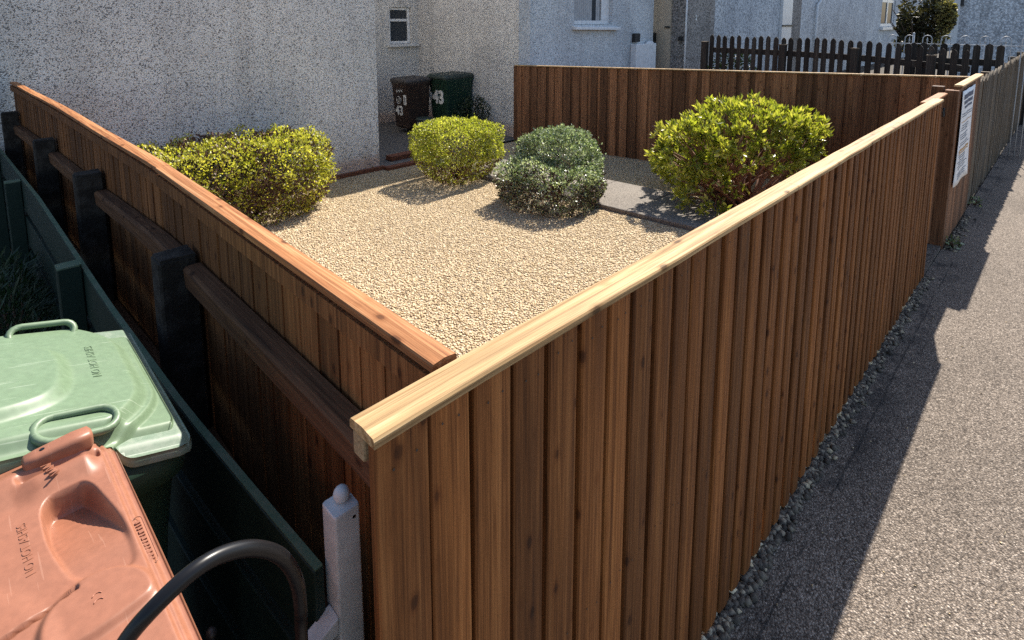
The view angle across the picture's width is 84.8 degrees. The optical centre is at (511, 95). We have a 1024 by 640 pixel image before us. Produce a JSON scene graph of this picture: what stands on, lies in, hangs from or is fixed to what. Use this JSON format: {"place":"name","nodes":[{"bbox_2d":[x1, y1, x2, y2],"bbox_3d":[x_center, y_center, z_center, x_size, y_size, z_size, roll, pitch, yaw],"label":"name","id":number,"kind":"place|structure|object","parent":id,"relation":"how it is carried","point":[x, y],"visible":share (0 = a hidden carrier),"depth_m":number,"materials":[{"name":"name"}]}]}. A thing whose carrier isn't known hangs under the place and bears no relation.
{"place":"outdoors","nodes":[
{"label":"outdoors","id":0,"kind":"place"},
{"bbox_2d":[117,539,307,639],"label":"rubber hose","id":1,"kind":"object","parent":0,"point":[177,584],"visible":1,"depth_m":0.66,"materials":[{"name":"black rubber"}]},
{"bbox_2d":[416,116,432,135],"bbox_3d":[-1.626,0.582,10.426,0.320,0.350,0.320,-8,11,-44],"label":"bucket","id":2,"kind":"object","parent":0,"point":[421,119],"visible":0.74,"depth_m":10.31,"materials":[{"name":"grey plastic"}]},
{"bbox_2d":[378,121,515,165],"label":"yard paving","id":3,"kind":"structure","parent":0,"point":[393,138],"depth_m":10.05,"materials":[{"name":"grey concrete"}]},
{"bbox_2d":[390,75,431,128],"bbox_3d":[-1.929,0.174,10.851,0.658,1.065,0.572,-8,11,-44],"label":"wheelie bin","id":4,"kind":"object","parent":3,"relation":"on","point":[411,98],"visible":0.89,"depth_m":10.63,"materials":[{"name":"brown plastic"}]},
{"bbox_2d":[427,71,473,122],"bbox_3d":[-1.176,0.111,11.045,0.817,1.116,0.615,-8,11,-44],"label":"wheelie bin","id":5,"kind":"object","parent":3,"relation":"on","point":[449,90],"visible":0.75,"depth_m":10.78,"materials":[{"name":"green plastic"}]},
{"bbox_2d":[452,94,490,133],"bbox_3d":[-0.752,0.361,10.725,0.794,0.828,0.730,1,8,9],"label":"leafy plant","id":6,"kind":"object","parent":3,"relation":"on","point":[480,104],"visible":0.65,"depth_m":10.64,"materials":[{"name":"green plant"}]},
{"bbox_2d":[236,141,781,357],"bbox_3d":[0.064,1.318,5.752,6.700,0.217,6.320,-8,11,-44],"label":"gravel bed","id":7,"kind":"object","parent":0,"point":[517,312],"visible":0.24,"depth_m":5.07,"materials":[{"name":"beige gravel"}]},
{"bbox_2d":[135,123,339,225],"bbox_3d":[-3.032,0.881,6.077,2.275,1.026,1.620,-8,11,-44],"label":"hedge shrub","id":8,"kind":"object","parent":7,"relation":"on","point":[272,140],"visible":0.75,"depth_m":6.03,"materials":[{"name":"green plant"}]},
{"bbox_2d":[407,113,509,184],"bbox_3d":[-0.713,0.709,7.569,1.187,0.899,1.135,-8,11,-44],"label":"clipped shrub","id":9,"kind":"object","parent":7,"relation":"on","point":[452,168],"visible":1,"depth_m":7.34,"materials":[{"name":"green plant"}]},
{"bbox_2d":[296,192,696,256],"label":"leaf litter","id":10,"kind":"object","parent":7,"relation":"on","point":[489,220],"visible":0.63,"depth_m":5.94,"materials":[{"name":"brown plant"}]},
{"bbox_2d":[488,122,608,217],"bbox_3d":[0.516,0.796,6.506,1.427,0.907,1.374,-8,11,-44],"label":"box shrub","id":11,"kind":"object","parent":7,"relation":"on","point":[516,179],"visible":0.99,"depth_m":6.26,"materials":[{"name":"green plant"}]},
{"bbox_2d":[644,89,833,216],"bbox_3d":[2.480,0.580,6.230,1.971,1.301,1.788,2,8,17],"label":"loose shrub","id":12,"kind":"object","parent":7,"relation":"on","point":[726,185],"visible":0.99,"depth_m":5.91,"materials":[{"name":"green plant"}]},
{"bbox_2d":[1,47,1018,631],"bbox_3d":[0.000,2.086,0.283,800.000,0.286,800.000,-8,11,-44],"label":"ground","id":13,"kind":"structure","parent":0,"point":[843,71],"depth_m":23.00,"materials":[{"name":"soil"}]},
{"bbox_2d":[0,246,61,335],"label":"weed clump","id":14,"kind":"object","parent":13,"relation":"on","point":[22,302],"visible":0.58,"depth_m":2.96,"materials":[{"name":"green plant"}]},
{"bbox_2d":[0,319,191,559],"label":"wheelie bin","id":15,"kind":"object","parent":13,"relation":"on","point":[107,388],"visible":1,"depth_m":1.16,"materials":[{"name":"green plastic"}]},
{"bbox_2d":[0,426,201,639],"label":"wheelie bin","id":16,"kind":"object","parent":13,"relation":"on","point":[82,556],"visible":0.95,"depth_m":0.84,"materials":[{"name":"plastic"}]},
{"bbox_2d":[0,148,324,639],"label":"board fence","id":17,"kind":"object","parent":13,"relation":"on","point":[218,498],"visible":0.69,"depth_m":1.49,"materials":[{"name":"green paint"}]},
{"bbox_2d":[205,626,216,639],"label":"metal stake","id":18,"kind":"object","parent":13,"relation":"on","point":[211,633],"visible":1,"depth_m":1.04,"materials":[{"name":"black metal"}]},
{"bbox_2d":[0,82,456,639],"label":"timber fence","id":19,"kind":"object","parent":13,"relation":"on","point":[280,362],"visible":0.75,"depth_m":1.72,"materials":[{"name":"brown wood"}]},
{"bbox_2d":[0,0,529,201],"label":"house","id":20,"kind":"structure","parent":13,"relation":"on","point":[136,72],"depth_m":6.85,"materials":[{"name":"white paint"}]},
{"bbox_2d":[388,7,419,46],"bbox_3d":[-2.333,-1.447,11.878,0.740,0.820,0.220,-8,11,-44],"label":"window","id":21,"kind":"structure","parent":20,"relation":"in","point":[399,22],"depth_m":11.91,"materials":[{"name":"white plastic"}]},
{"bbox_2d":[308,484,364,639],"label":"metal post","id":22,"kind":"object","parent":13,"relation":"on","point":[342,617],"visible":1,"depth_m":1.12,"materials":[{"name":"white paint"}]},
{"bbox_2d":[384,148,455,170],"bbox_3d":[-1.520,0.996,8.748,1.280,0.170,0.500,-8,11,-44],"label":"step","id":23,"kind":"object","parent":13,"relation":"on","point":[398,156],"visible":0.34,"depth_m":8.58,"materials":[{"name":"concrete"}]},
{"bbox_2d":[421,163,698,230],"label":"path kerb","id":24,"kind":"structure","parent":13,"relation":"on","point":[658,219],"depth_m":5.84,"materials":[{"name":"grey concrete"}]},
{"bbox_2d":[530,0,655,69],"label":"house","id":25,"kind":"structure","parent":13,"relation":"on","point":[603,33],"depth_m":11.77,"materials":[{"name":"pebbledash render"},{"name":"white plastic"},{"name":"window glass"}]},
{"bbox_2d":[572,0,620,29],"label":"window","id":26,"kind":"structure","parent":25,"relation":"in","point":[585,11],"depth_m":11.76,"materials":[{"name":"white plastic"}]},
{"bbox_2d":[350,98,943,639],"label":"timber fence","id":27,"kind":"object","parent":13,"relation":"on","point":[628,452],"visible":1,"depth_m":1.38,"materials":[{"name":"brown wood"}]},
{"bbox_2d":[708,47,756,71],"bbox_3d":[3.959,-0.099,10.110,0.581,1.580,0.935,-8,11,-44],"label":"dark bush","id":28,"kind":"object","parent":13,"relation":"on","point":[742,61],"visible":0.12,"depth_m":9.99,"materials":[{"name":"green plant"}]},
{"bbox_2d":[514,65,969,180],"bbox_3d":[2.432,0.389,8.023,6.362,1.768,0.193,7,10,41],"label":"timber fence","id":29,"kind":"object","parent":13,"relation":"on","point":[619,111],"visible":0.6,"depth_m":7.97,"materials":[{"name":"brown wood"}]},
{"bbox_2d":[653,0,960,73],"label":"house","id":30,"kind":"structure","parent":13,"relation":"on","point":[682,29],"depth_m":18.52,"materials":[{"name":"grey paint"}]},
{"bbox_2d":[653,0,672,68],"bbox_3d":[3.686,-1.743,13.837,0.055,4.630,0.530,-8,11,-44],"label":"passage door","id":31,"kind":"structure","parent":30,"relation":"in","point":[662,8],"depth_m":13.80,"materials":[{"name":"beige paint"}]},
{"bbox_2d":[879,0,894,29],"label":"window","id":32,"kind":"structure","parent":30,"relation":"in","point":[887,5],"depth_m":29.85,"materials":[{"name":"white plastic"}]},
{"bbox_2d":[701,283,918,639],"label":"gravel","id":33,"kind":"structure","parent":13,"relation":"on","point":[703,637],"depth_m":2.08,"materials":[{"name":"grey gravel"}]},
{"bbox_2d":[700,34,969,77],"bbox_3d":[4.715,0.126,8.789,0.170,2.084,3.725,-8,11,-44],"label":"picket fence","id":34,"kind":"object","parent":13,"relation":"on","point":[854,57],"visible":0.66,"depth_m":8.61,"materials":[{"name":"black wood"}]},
{"bbox_2d":[890,0,958,52],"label":"tree","id":35,"kind":"object","parent":13,"relation":"on","point":[938,18],"visible":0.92,"depth_m":13.20,"materials":[{"name":"green plant"}]},
{"bbox_2d":[924,243,940,273],"bbox_3d":[3.362,1.363,4.613,0.840,0.056,0.150,-8,11,-44],"label":"gate threshold","id":36,"kind":"object","parent":13,"relation":"on","point":[932,251],"visible":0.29,"depth_m":4.67,"materials":[{"name":"grey concrete"}]},
{"bbox_2d":[887,33,1023,156],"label":"bow top fence","id":37,"kind":"object","parent":13,"relation":"on","point":[950,44],"visible":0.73,"depth_m":8.63,"materials":[{"name":"metal"}]},
{"bbox_2d":[928,73,983,249],"bbox_3d":[4.185,0.685,5.352,1.512,1.702,0.208,-8,11,-44],"label":"fence panel","id":38,"kind":"object","parent":13,"relation":"on","point":[949,205],"visible":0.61,"depth_m":4.83,"materials":[{"name":"brown wood"}]},
{"bbox_2d":[920,92,947,243],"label":"garden gate","id":39,"kind":"structure","parent":38,"relation":"attached to","point":[940,95],"depth_m":4.72,"materials":[{"name":"wood"}]},
{"bbox_2d":[953,84,975,187],"bbox_3d":[4.095,0.359,5.064,0.780,0.865,0.018,-8,11,-44],"label":"poster","id":40,"kind":"object","parent":38,"relation":"attached to","point":[961,167],"visible":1,"depth_m":5.04,"materials":[{"name":"paper"}]},
{"bbox_2d":[910,42,1004,75],"bbox_3d":[6.442,0.233,8.274,0.068,2.010,1.100,-8,11,-44],"label":"picket fence","id":41,"kind":"object","parent":13,"relation":"on","point":[987,62],"visible":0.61,"depth_m":7.99,"materials":[{"name":"black wood"}]},
{"bbox_2d":[957,0,1023,75],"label":"house","id":42,"kind":"structure","parent":13,"relation":"on","point":[995,21],"depth_m":16.69,"materials":[{"name":"white paint"}]},
{"bbox_2d":[966,52,1023,206],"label":"timber fence","id":43,"kind":"object","parent":13,"relation":"on","point":[996,100],"visible":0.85,"depth_m":7.40,"materials":[{"name":"wood"}]},
{"bbox_2d":[429,153,733,225],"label":"garden path","id":44,"kind":"structure","parent":0,"point":[655,202],"depth_m":6.29,"materials":[{"name":"grey concrete"}]},
{"bbox_2d":[723,125,1023,639],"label":"pavement","id":45,"kind":"structure","parent":0,"point":[926,525],"depth_m":2.36,"materials":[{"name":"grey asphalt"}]},
{"bbox_2d":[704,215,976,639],"bbox_3d":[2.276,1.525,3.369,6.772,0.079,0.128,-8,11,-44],"label":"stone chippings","id":46,"kind":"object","parent":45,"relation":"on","point":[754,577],"visible":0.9,"depth_m":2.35,"materials":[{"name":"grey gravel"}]},
{"bbox_2d":[945,234,964,249],"bbox_3d":[3.840,1.282,4.877,0.206,0.147,0.156,-8,11,-44],"label":"weed","id":47,"kind":"object","parent":45,"relation":"on","point":[952,243],"visible":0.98,"depth_m":4.87,"materials":[{"name":"green plant"}]},
{"bbox_2d":[968,195,981,206],"bbox_3d":[5.050,1.161,6.128,0.151,0.162,0.212,2,8,14],"label":"weed","id":48,"kind":"object","parent":45,"relation":"on","point":[973,198],"visible":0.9,"depth_m":6.10,"materials":[{"name":"green plant"}]}
]}

